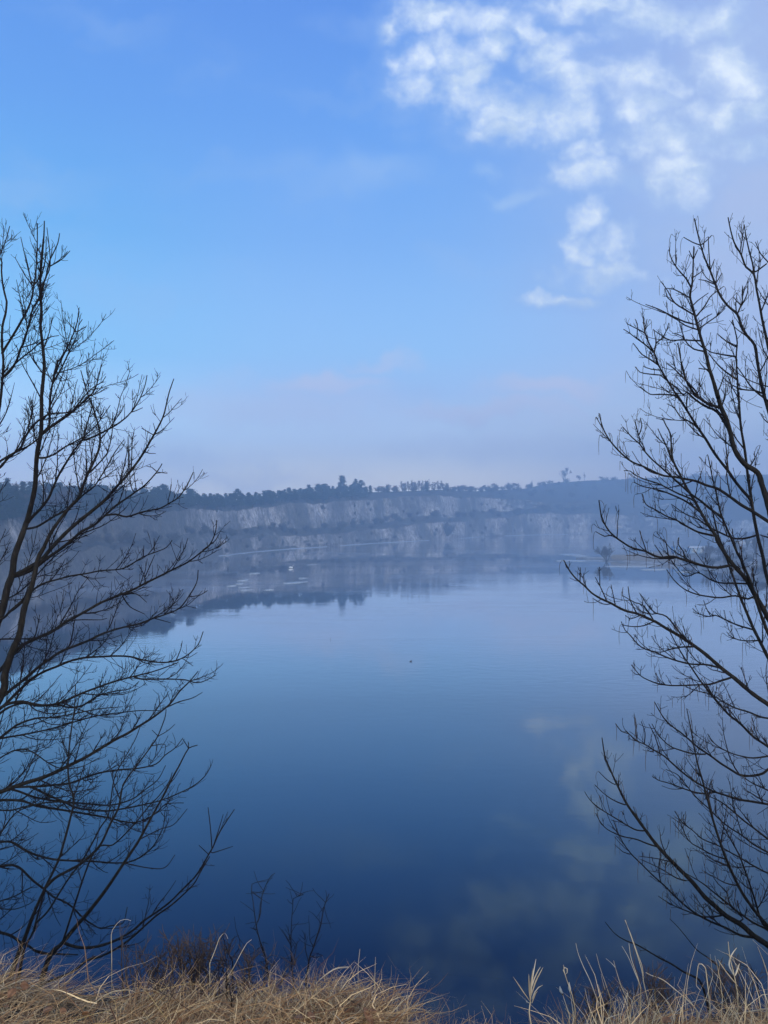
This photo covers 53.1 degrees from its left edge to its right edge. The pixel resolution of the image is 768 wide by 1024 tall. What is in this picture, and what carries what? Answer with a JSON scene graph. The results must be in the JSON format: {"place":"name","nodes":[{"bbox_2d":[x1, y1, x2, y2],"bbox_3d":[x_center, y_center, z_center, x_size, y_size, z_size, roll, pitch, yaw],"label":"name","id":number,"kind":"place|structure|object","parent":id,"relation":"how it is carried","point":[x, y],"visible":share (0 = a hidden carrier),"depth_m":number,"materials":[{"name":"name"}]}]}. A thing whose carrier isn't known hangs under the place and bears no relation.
{"place":"outdoors","nodes":[
{"label":"outdoors","id":0,"kind":"place"},
{"bbox_2d":[0,918,767,1023],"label":"bank","id":1,"kind":"structure","parent":0,"point":[67,1009],"depth_m":2.49,"materials":[{"name":"beige plant"}]},
{"bbox_2d":[7,988,16,997],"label":"dead leaf","id":2,"kind":"object","parent":1,"relation":"on","point":[11,992],"visible":1,"depth_m":2.44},
{"bbox_2d":[20,980,28,989],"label":"dead leaf","id":3,"kind":"object","parent":1,"relation":"on","point":[24,985],"visible":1,"depth_m":2.47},
{"bbox_2d":[43,1006,52,1011],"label":"dead leaf","id":4,"kind":"object","parent":1,"relation":"on","point":[46,1008],"visible":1,"depth_m":2.34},
{"bbox_2d":[8,684,174,981],"bbox_3d":[-1.825,2.044,4.902,0.998,1.788,0.479,0,0,0],"label":"bare sapling","id":5,"kind":"object","parent":1,"relation":"on","point":[40,901],"visible":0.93,"depth_m":4.80,"materials":[{"name":"brown plant"}]},
{"bbox_2d":[0,213,229,965],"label":"bare tree","id":6,"kind":"object","parent":1,"relation":"on","point":[16,647],"visible":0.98,"depth_m":5.44,"materials":[{"name":"brown plant"}]},
{"bbox_2d":[111,919,130,1002],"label":"grass stalk","id":7,"kind":"object","parent":1,"relation":"on","point":[111,953],"depth_m":2.80,"materials":[{"name":"plant"}]},
{"bbox_2d":[90,989,156,1009],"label":"bent stalk","id":8,"kind":"object","parent":1,"relation":"on","point":[115,991],"visible":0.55,"depth_m":2.48,"materials":[{"name":"plant"}]},
{"bbox_2d":[35,739,234,991],"bbox_3d":[-1.481,2.102,4.445,1.142,1.516,0.609,0,0,0],"label":"bare sapling","id":9,"kind":"object","parent":1,"relation":"on","point":[71,931],"visible":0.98,"depth_m":4.51,"materials":[{"name":"brown plant"}]},
{"bbox_2d":[118,925,174,1012],"bbox_3d":[-0.881,1.624,2.776,0.182,0.402,0.456,0,0,-30],"label":"bare weed","id":10,"kind":"object","parent":1,"relation":"on","point":[121,937],"visible":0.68,"depth_m":2.76,"materials":[{"name":"plant"}]},
{"bbox_2d":[110,929,192,1005],"bbox_3d":[-0.877,1.702,2.890,0.436,0.424,0.278,0,0,23],"label":"bare weed","id":11,"kind":"object","parent":1,"relation":"on","point":[156,969],"visible":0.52,"depth_m":2.87,"materials":[{"name":"plant"}]},
{"bbox_2d":[133,958,203,1010],"bbox_3d":[-0.721,1.600,2.564,0.239,0.301,0.380,0,0,0],"label":"bare weed","id":12,"kind":"object","parent":1,"relation":"on","point":[170,984],"visible":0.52,"depth_m":2.55,"materials":[{"name":"plant"}]},
{"bbox_2d":[159,923,234,1004],"bbox_3d":[-0.718,1.771,3.032,0.273,0.486,0.440,0,0,0],"label":"bare weed","id":13,"kind":"object","parent":1,"relation":"on","point":[200,965],"visible":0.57,"depth_m":2.97,"materials":[{"name":"plant"}]},
{"bbox_2d":[209,934,227,992],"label":"grass stalk","id":14,"kind":"object","parent":1,"relation":"on","point":[210,962],"depth_m":2.70,"materials":[{"name":"plant"}]},
{"bbox_2d":[201,943,243,1012],"bbox_3d":[-0.513,1.606,2.531,0.147,0.396,0.469,0,0,-28],"label":"bare weed","id":15,"kind":"object","parent":1,"relation":"on","point":[226,975],"visible":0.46,"depth_m":2.56,"materials":[{"name":"brown plant"}]},
{"bbox_2d":[218,917,250,998],"bbox_3d":[-0.615,1.864,3.131,0.101,0.393,0.230,0,0,10],"label":"young sapling","id":16,"kind":"object","parent":1,"relation":"on","point":[230,946],"visible":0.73,"depth_m":3.11,"materials":[{"name":"brown plant"}]},
{"bbox_2d":[211,935,303,1008],"bbox_3d":[-0.493,1.790,2.923,0.334,0.456,0.286,0,0,-32],"label":"bare weed","id":17,"kind":"object","parent":1,"relation":"on","point":[250,966],"visible":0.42,"depth_m":2.94,"materials":[{"name":"plant"}]},
{"bbox_2d":[240,872,274,981],"bbox_3d":[-0.520,1.811,3.170,0.150,0.662,0.173,0,0,0],"label":"young sapling","id":18,"kind":"object","parent":1,"relation":"on","point":[255,922],"visible":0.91,"depth_m":3.17,"materials":[{"name":"brown plant"}]},
{"bbox_2d":[279,882,313,998],"bbox_3d":[-0.367,1.819,3.194,0.123,0.693,0.257,0,0,-18],"label":"young sapling","id":19,"kind":"object","parent":1,"relation":"on","point":[300,893],"visible":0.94,"depth_m":3.16,"materials":[{"name":"brown plant"}]},
{"bbox_2d":[307,1011,314,1018],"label":"dead leaf","id":20,"kind":"object","parent":1,"relation":"on","point":[310,1014],"visible":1,"depth_m":2.33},
{"bbox_2d":[300,889,333,993],"bbox_3d":[-0.288,1.878,3.230,0.151,0.575,0.240,0,0,0],"label":"young sapling","id":21,"kind":"object","parent":1,"relation":"on","point":[323,908],"visible":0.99,"depth_m":3.23,"materials":[{"name":"brown plant"}]},
{"bbox_2d":[316,966,348,995],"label":"bent stalk","id":22,"kind":"object","parent":1,"relation":"on","point":[328,973],"visible":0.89,"depth_m":2.59,"materials":[{"name":"plant"}]},
{"bbox_2d":[363,1007,373,1023],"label":"dead leaf","id":23,"kind":"object","parent":1,"relation":"on","point":[367,1017],"visible":0.98,"depth_m":2.31,"materials":[{"name":"plant"}]},
{"bbox_2d":[513,960,542,1023],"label":"reed plume","id":24,"kind":"object","parent":1,"relation":"on","point":[530,984],"visible":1,"depth_m":2.41,"materials":[{"name":"plant"}]},
{"bbox_2d":[563,965,575,1022],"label":"seed stalk","id":25,"kind":"object","parent":1,"relation":"on","point":[570,990],"visible":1,"depth_m":2.50,"materials":[{"name":"plant"}]},
{"bbox_2d":[576,946,598,1019],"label":"grass stalk","id":26,"kind":"object","parent":1,"relation":"on","point":[589,979],"depth_m":2.66,"materials":[{"name":"plant"}]},
{"bbox_2d":[566,972,642,1023],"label":"bare weed","id":27,"kind":"object","parent":1,"relation":"on","point":[607,1007],"visible":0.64,"depth_m":2.69,"materials":[{"name":"plant"}]},
{"bbox_2d":[623,946,640,1020],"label":"grass stalk","id":28,"kind":"object","parent":1,"relation":"on","point":[637,978],"depth_m":2.62,"materials":[{"name":"plant"}]},
{"bbox_2d":[625,920,648,1015],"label":"grass stalk","id":29,"kind":"object","parent":1,"relation":"on","point":[640,964],"depth_m":2.61,"materials":[{"name":"plant"}]},
{"bbox_2d":[630,961,685,1023],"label":"bare weed","id":30,"kind":"object","parent":1,"relation":"on","point":[662,995],"visible":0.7,"depth_m":2.68,"materials":[{"name":"plant"}]},
{"bbox_2d":[559,213,767,948],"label":"bare tree","id":31,"kind":"object","parent":1,"relation":"on","point":[745,576],"visible":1,"depth_m":5.38,"materials":[{"name":"brown plant"}]},
{"bbox_2d":[662,1015,670,1022],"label":"dead leaf","id":32,"kind":"object","parent":1,"relation":"on","point":[667,1019],"visible":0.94,"depth_m":2.34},
{"bbox_2d":[647,973,697,1021],"bbox_3d":[0.941,1.624,2.520,0.161,0.189,0.008,0,0,29],"label":"bent stalk","id":33,"kind":"object","parent":1,"relation":"on","point":[679,993],"visible":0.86,"depth_m":2.50,"materials":[{"name":"plant"}]},
{"bbox_2d":[605,919,760,1019],"bbox_3d":[1.562,2.419,4.064,0.821,0.566,0.207,0,0,0],"label":"bare shrub","id":34,"kind":"object","parent":1,"relation":"on","point":[689,974],"visible":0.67,"depth_m":4.01,"materials":[{"name":"brown plant"}]},
{"bbox_2d":[696,964,710,1022],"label":"bent stalk","id":35,"kind":"object","parent":1,"relation":"on","point":[708,991],"visible":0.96,"depth_m":2.50,"materials":[{"name":"plant"}]},
{"bbox_2d":[718,942,739,1016],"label":"grass stalk","id":36,"kind":"object","parent":1,"relation":"on","point":[732,972],"depth_m":2.56,"materials":[{"name":"plant"}]},
{"bbox_2d":[693,948,766,1022],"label":"bare weed","id":37,"kind":"object","parent":1,"relation":"on","point":[724,989],"visible":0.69,"depth_m":2.85,"materials":[{"name":"plant"}]},
{"bbox_2d":[727,1008,767,1018],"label":"bent stalk","id":38,"kind":"object","parent":1,"relation":"on","point":[753,1010],"visible":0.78,"depth_m":2.40,"materials":[{"name":"plant"}]},
{"bbox_2d":[0,534,767,1023],"bbox_3d":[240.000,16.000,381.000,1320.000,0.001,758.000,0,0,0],"label":"lake","id":39,"kind":"structure","parent":0,"point":[408,770],"depth_m":47.43,"materials":[{"name":"liquid"}]},
{"bbox_2d":[219,546,326,555],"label":"ice shelf","id":40,"kind":"object","parent":39,"relation":"on","point":[269,550],"visible":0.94,"depth_m":315.93,"materials":[{"name":"ice"}]},
{"bbox_2d":[340,540,428,545],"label":"ice shelf","id":41,"kind":"object","parent":39,"relation":"on","point":[383,542],"visible":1,"depth_m":398.67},
{"bbox_2d":[605,566,648,566],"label":"ice floe","id":42,"kind":"object","parent":39,"relation":"on","point":[626,566],"visible":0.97,"depth_m":224.82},
{"bbox_2d":[0,474,767,585],"bbox_3d":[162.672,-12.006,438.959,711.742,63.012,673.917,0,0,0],"label":"quarry cliff","id":43,"kind":"structure","parent":0,"point":[631,519],"depth_m":419.71,"materials":[{"name":"stone"}]},
{"bbox_2d":[3,478,12,486],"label":"pine tree","id":44,"kind":"object","parent":43,"relation":"on","point":[8,484],"visible":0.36,"depth_m":183.06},
{"bbox_2d":[10,485,27,518],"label":"pine tree","id":45,"kind":"object","parent":43,"relation":"on","point":[15,488],"visible":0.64,"depth_m":180.57,"materials":[{"name":"plant"}]},
{"bbox_2d":[19,481,27,490],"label":"pine tree","id":46,"kind":"object","parent":43,"relation":"on","point":[23,484],"visible":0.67,"depth_m":188.24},
{"bbox_2d":[19,496,32,520],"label":"pine tree","id":47,"kind":"object","parent":43,"relation":"on","point":[24,499],"visible":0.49,"depth_m":183.79,"materials":[{"name":"plant"}]},
{"bbox_2d":[20,494,36,519],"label":"pine tree","id":48,"kind":"object","parent":43,"relation":"on","point":[25,495],"visible":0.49,"depth_m":183.65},
{"bbox_2d":[20,491,39,515],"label":"pine tree","id":49,"kind":"object","parent":43,"relation":"on","point":[28,493],"visible":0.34,"depth_m":185.38,"materials":[{"name":"plant"}]},
{"bbox_2d":[29,485,48,522],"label":"pine tree","id":50,"kind":"object","parent":43,"relation":"on","point":[38,492],"visible":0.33,"depth_m":188.15,"materials":[{"name":"plant"}]},
{"bbox_2d":[37,505,49,523],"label":"pine tree","id":51,"kind":"object","parent":43,"relation":"on","point":[41,513],"visible":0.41,"depth_m":187.78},
{"bbox_2d":[42,484,60,503],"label":"pine tree","id":52,"kind":"object","parent":43,"relation":"on","point":[55,490],"visible":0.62,"depth_m":195.41,"materials":[{"name":"plant"}]},
{"bbox_2d":[46,508,59,527],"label":"pine tree","id":53,"kind":"object","parent":43,"relation":"on","point":[53,519],"visible":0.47,"depth_m":191.74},
{"bbox_2d":[49,494,63,504],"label":"pine tree","id":54,"kind":"object","parent":43,"relation":"on","point":[56,497],"visible":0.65,"depth_m":194.43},
{"bbox_2d":[54,488,70,517],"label":"pine tree","id":55,"kind":"object","parent":43,"relation":"on","point":[58,495],"visible":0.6,"depth_m":196.38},
{"bbox_2d":[56,504,72,525],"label":"pine tree","id":56,"kind":"object","parent":43,"relation":"on","point":[66,516],"visible":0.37,"depth_m":196.38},
{"bbox_2d":[59,485,81,521],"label":"pine tree","id":57,"kind":"object","parent":43,"relation":"on","point":[69,499],"visible":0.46,"depth_m":199.46,"materials":[{"name":"plant"}]},
{"bbox_2d":[69,497,81,520],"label":"pine tree","id":58,"kind":"object","parent":43,"relation":"on","point":[74,511],"visible":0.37,"depth_m":202.68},
{"bbox_2d":[70,541,81,549],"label":"scrub bush","id":59,"kind":"object","parent":43,"relation":"on","point":[75,545],"visible":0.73,"depth_m":194.41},
{"bbox_2d":[69,488,85,517],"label":"pine tree","id":60,"kind":"object","parent":43,"relation":"on","point":[77,504],"visible":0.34,"depth_m":203.75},
{"bbox_2d":[78,501,87,516],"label":"pine tree","id":61,"kind":"object","parent":43,"relation":"on","point":[82,511],"visible":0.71,"depth_m":205.95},
{"bbox_2d":[80,491,94,515],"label":"pine tree","id":62,"kind":"object","parent":43,"relation":"on","point":[86,496],"visible":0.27,"depth_m":206.58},
{"bbox_2d":[83,484,99,514],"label":"pine tree","id":63,"kind":"object","parent":43,"relation":"on","point":[93,491],"visible":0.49,"depth_m":210.46,"materials":[{"name":"plant"}]},
{"bbox_2d":[88,497,103,518],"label":"pine tree","id":64,"kind":"object","parent":43,"relation":"on","point":[97,510],"visible":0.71,"depth_m":210.30,"materials":[{"name":"plant"}]},
{"bbox_2d":[94,484,108,513],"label":"pine tree","id":65,"kind":"object","parent":43,"relation":"on","point":[99,493],"visible":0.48,"depth_m":213.84,"materials":[{"name":"plant"}]},
{"bbox_2d":[103,532,112,541],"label":"scrub bush","id":66,"kind":"object","parent":43,"relation":"on","point":[107,538],"visible":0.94,"depth_m":212.11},
{"bbox_2d":[114,489,127,507],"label":"pine tree","id":67,"kind":"object","parent":43,"relation":"on","point":[121,497],"visible":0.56,"depth_m":221.76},
{"bbox_2d":[121,495,140,513],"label":"pine tree","id":68,"kind":"object","parent":43,"relation":"on","point":[132,503],"visible":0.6,"depth_m":226.61,"materials":[{"name":"plant"}]},
{"bbox_2d":[128,535,142,546],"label":"scrub bush","id":69,"kind":"object","parent":43,"relation":"on","point":[136,542],"visible":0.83,"depth_m":222.35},
{"bbox_2d":[136,490,149,510],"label":"pine tree","id":70,"kind":"object","parent":43,"relation":"on","point":[143,495],"visible":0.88,"depth_m":237.14,"materials":[{"name":"plant"}]},
{"bbox_2d":[143,495,156,514],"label":"pine tree","id":71,"kind":"object","parent":43,"relation":"on","point":[150,498],"visible":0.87,"depth_m":239.73,"materials":[{"name":"plant"}]},
{"bbox_2d":[159,494,169,509],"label":"pine tree","id":72,"kind":"object","parent":43,"relation":"on","point":[162,500],"visible":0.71,"depth_m":251.07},
{"bbox_2d":[160,483,169,492],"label":"pine tree","id":73,"kind":"object","parent":43,"relation":"on","point":[163,486],"visible":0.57,"depth_m":258.18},
{"bbox_2d":[160,496,173,510],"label":"pine tree","id":74,"kind":"object","parent":43,"relation":"on","point":[165,498],"visible":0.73,"depth_m":250.69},
{"bbox_2d":[166,491,178,509],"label":"pine tree","id":75,"kind":"object","parent":43,"relation":"on","point":[171,495],"visible":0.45,"depth_m":255.69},
{"bbox_2d":[176,493,188,509],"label":"pine tree","id":76,"kind":"object","parent":43,"relation":"on","point":[184,498],"visible":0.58,"depth_m":264.08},
{"bbox_2d":[183,496,193,506],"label":"pine tree","id":77,"kind":"object","parent":43,"relation":"on","point":[188,504],"visible":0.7,"depth_m":270.01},
{"bbox_2d":[186,488,196,502],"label":"pine tree","id":78,"kind":"object","parent":43,"relation":"on","point":[191,492],"visible":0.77,"depth_m":272.81,"materials":[{"name":"plant"}]},
{"bbox_2d":[195,495,202,503],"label":"pine tree","id":79,"kind":"object","parent":43,"relation":"on","point":[199,498],"visible":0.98,"depth_m":279.02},
{"bbox_2d":[201,523,211,532],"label":"scrub bush","id":80,"kind":"object","parent":43,"relation":"on","point":[205,528],"visible":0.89,"depth_m":276.37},
{"bbox_2d":[213,497,221,505],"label":"pine tree","id":81,"kind":"object","parent":43,"relation":"on","point":[216,501],"visible":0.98,"depth_m":293.38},
{"bbox_2d":[219,498,226,510],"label":"pine tree","id":82,"kind":"object","parent":43,"relation":"on","point":[222,502],"visible":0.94,"depth_m":296.56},
{"bbox_2d":[227,493,236,509],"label":"pine tree","id":83,"kind":"object","parent":43,"relation":"on","point":[231,498],"visible":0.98,"depth_m":305.62,"materials":[{"name":"plant"}]},
{"bbox_2d":[227,527,238,535],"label":"scrub bush","id":84,"kind":"object","parent":43,"relation":"on","point":[231,532],"visible":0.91,"depth_m":295.98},
{"bbox_2d":[232,493,240,509],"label":"pine tree","id":85,"kind":"object","parent":43,"relation":"on","point":[236,495],"visible":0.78,"depth_m":308.52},
{"bbox_2d":[236,496,245,510],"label":"pine tree","id":86,"kind":"object","parent":43,"relation":"on","point":[241,499],"visible":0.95,"depth_m":311.94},
{"bbox_2d":[264,490,274,504],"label":"pine tree","id":87,"kind":"object","parent":43,"relation":"on","point":[268,494],"visible":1,"depth_m":336.13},
{"bbox_2d":[278,490,285,502],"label":"pine tree","id":88,"kind":"object","parent":43,"relation":"on","point":[282,492],"visible":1,"depth_m":343.45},
{"bbox_2d":[286,491,295,501],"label":"pine tree","id":89,"kind":"object","parent":43,"relation":"on","point":[288,496],"visible":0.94,"depth_m":347.40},
{"bbox_2d":[300,489,313,502],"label":"pine tree","id":90,"kind":"object","parent":43,"relation":"on","point":[305,491],"visible":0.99,"depth_m":356.75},
{"bbox_2d":[311,490,317,501],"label":"pine tree","id":91,"kind":"object","parent":43,"relation":"on","point":[314,492],"visible":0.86,"depth_m":367.01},
{"bbox_2d":[322,491,328,502],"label":"pine tree","id":92,"kind":"object","parent":43,"relation":"on","point":[325,493],"visible":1,"depth_m":372.15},
{"bbox_2d":[327,488,334,500],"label":"pine tree","id":93,"kind":"object","parent":43,"relation":"on","point":[331,492],"visible":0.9,"depth_m":377.37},
{"bbox_2d":[336,475,347,490],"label":"pine tree","id":94,"kind":"object","parent":43,"relation":"on","point":[342,480],"visible":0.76,"depth_m":397.35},
{"bbox_2d":[337,519,347,528],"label":"scrub bush","id":95,"kind":"object","parent":43,"relation":"on","point":[343,524],"visible":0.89,"depth_m":374.73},
{"bbox_2d":[353,488,362,499],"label":"pine tree","id":96,"kind":"object","parent":43,"relation":"on","point":[358,493],"visible":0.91,"depth_m":397.96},
{"bbox_2d":[363,486,369,496],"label":"pine tree","id":97,"kind":"object","parent":43,"relation":"on","point":[367,492],"visible":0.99,"depth_m":408.66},
{"bbox_2d":[373,516,381,523],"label":"scrub bush","id":98,"kind":"object","parent":43,"relation":"on","point":[376,520],"visible":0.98,"depth_m":405.91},
{"bbox_2d":[443,520,454,535],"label":"scrub bush","id":99,"kind":"object","parent":43,"relation":"on","point":[448,531],"visible":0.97,"depth_m":443.84,"materials":[{"name":"plant"}]},
{"bbox_2d":[497,489,507,495],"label":"scrub bush","id":100,"kind":"object","parent":43,"relation":"on","point":[502,492],"visible":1,"depth_m":552.91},
{"bbox_2d":[504,482,512,489],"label":"scrub bush","id":101,"kind":"object","parent":43,"relation":"on","point":[509,486],"visible":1,"depth_m":590.33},
{"bbox_2d":[561,467,571,481],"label":"bare tree","id":102,"kind":"object","parent":43,"relation":"on","point":[564,474],"visible":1,"depth_m":683.42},
{"bbox_2d":[0,0,767,503],"label":"sky","id":103,"kind":"structure","parent":0,"point":[377,243],"materials":[{"name":"blue"}]},
{"bbox_2d":[576,538,767,580],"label":"beach","id":104,"kind":"structure","parent":0,"point":[750,551],"depth_m":241.43,"materials":[{"name":"sand"}]},
{"bbox_2d":[593,543,614,561],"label":"willow tree","id":105,"kind":"object","parent":104,"relation":"on","point":[605,551],"visible":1,"depth_m":245.51,"materials":[{"name":"plant"}]},
{"bbox_2d":[611,551,676,561],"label":"reed bed","id":106,"kind":"object","parent":104,"relation":"on","point":[620,557],"visible":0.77,"depth_m":249.83,"materials":[{"name":"plant"}]},
{"bbox_2d":[686,546,704,553],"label":"boat shelter","id":107,"kind":"object","parent":104,"relation":"on","point":[692,549],"visible":0.64,"depth_m":266.60,"materials":[{"name":"white paint"}]},
{"bbox_2d":[700,541,710,562],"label":"bare tree","id":108,"kind":"object","parent":104,"relation":"on","point":[707,551],"visible":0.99,"depth_m":231.01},
{"bbox_2d":[705,558,716,564],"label":"scrub bush","id":109,"kind":"object","parent":104,"relation":"on","point":[710,561],"visible":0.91,"depth_m":219.16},
{"bbox_2d":[705,545,716,555],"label":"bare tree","id":110,"kind":"object","parent":104,"relation":"on","point":[711,548],"visible":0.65,"depth_m":238.77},
{"bbox_2d":[743,532,750,546],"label":"bare tree","id":111,"kind":"object","parent":104,"relation":"on","point":[746,541],"visible":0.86,"depth_m":262.68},
{"bbox_2d":[743,554,753,561],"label":"scrub bush","id":112,"kind":"object","parent":104,"relation":"on","point":[749,558],"visible":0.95,"depth_m":223.48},
{"bbox_2d":[750,532,761,556],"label":"bare tree","id":113,"kind":"object","parent":104,"relation":"on","point":[756,548],"visible":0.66,"depth_m":233.41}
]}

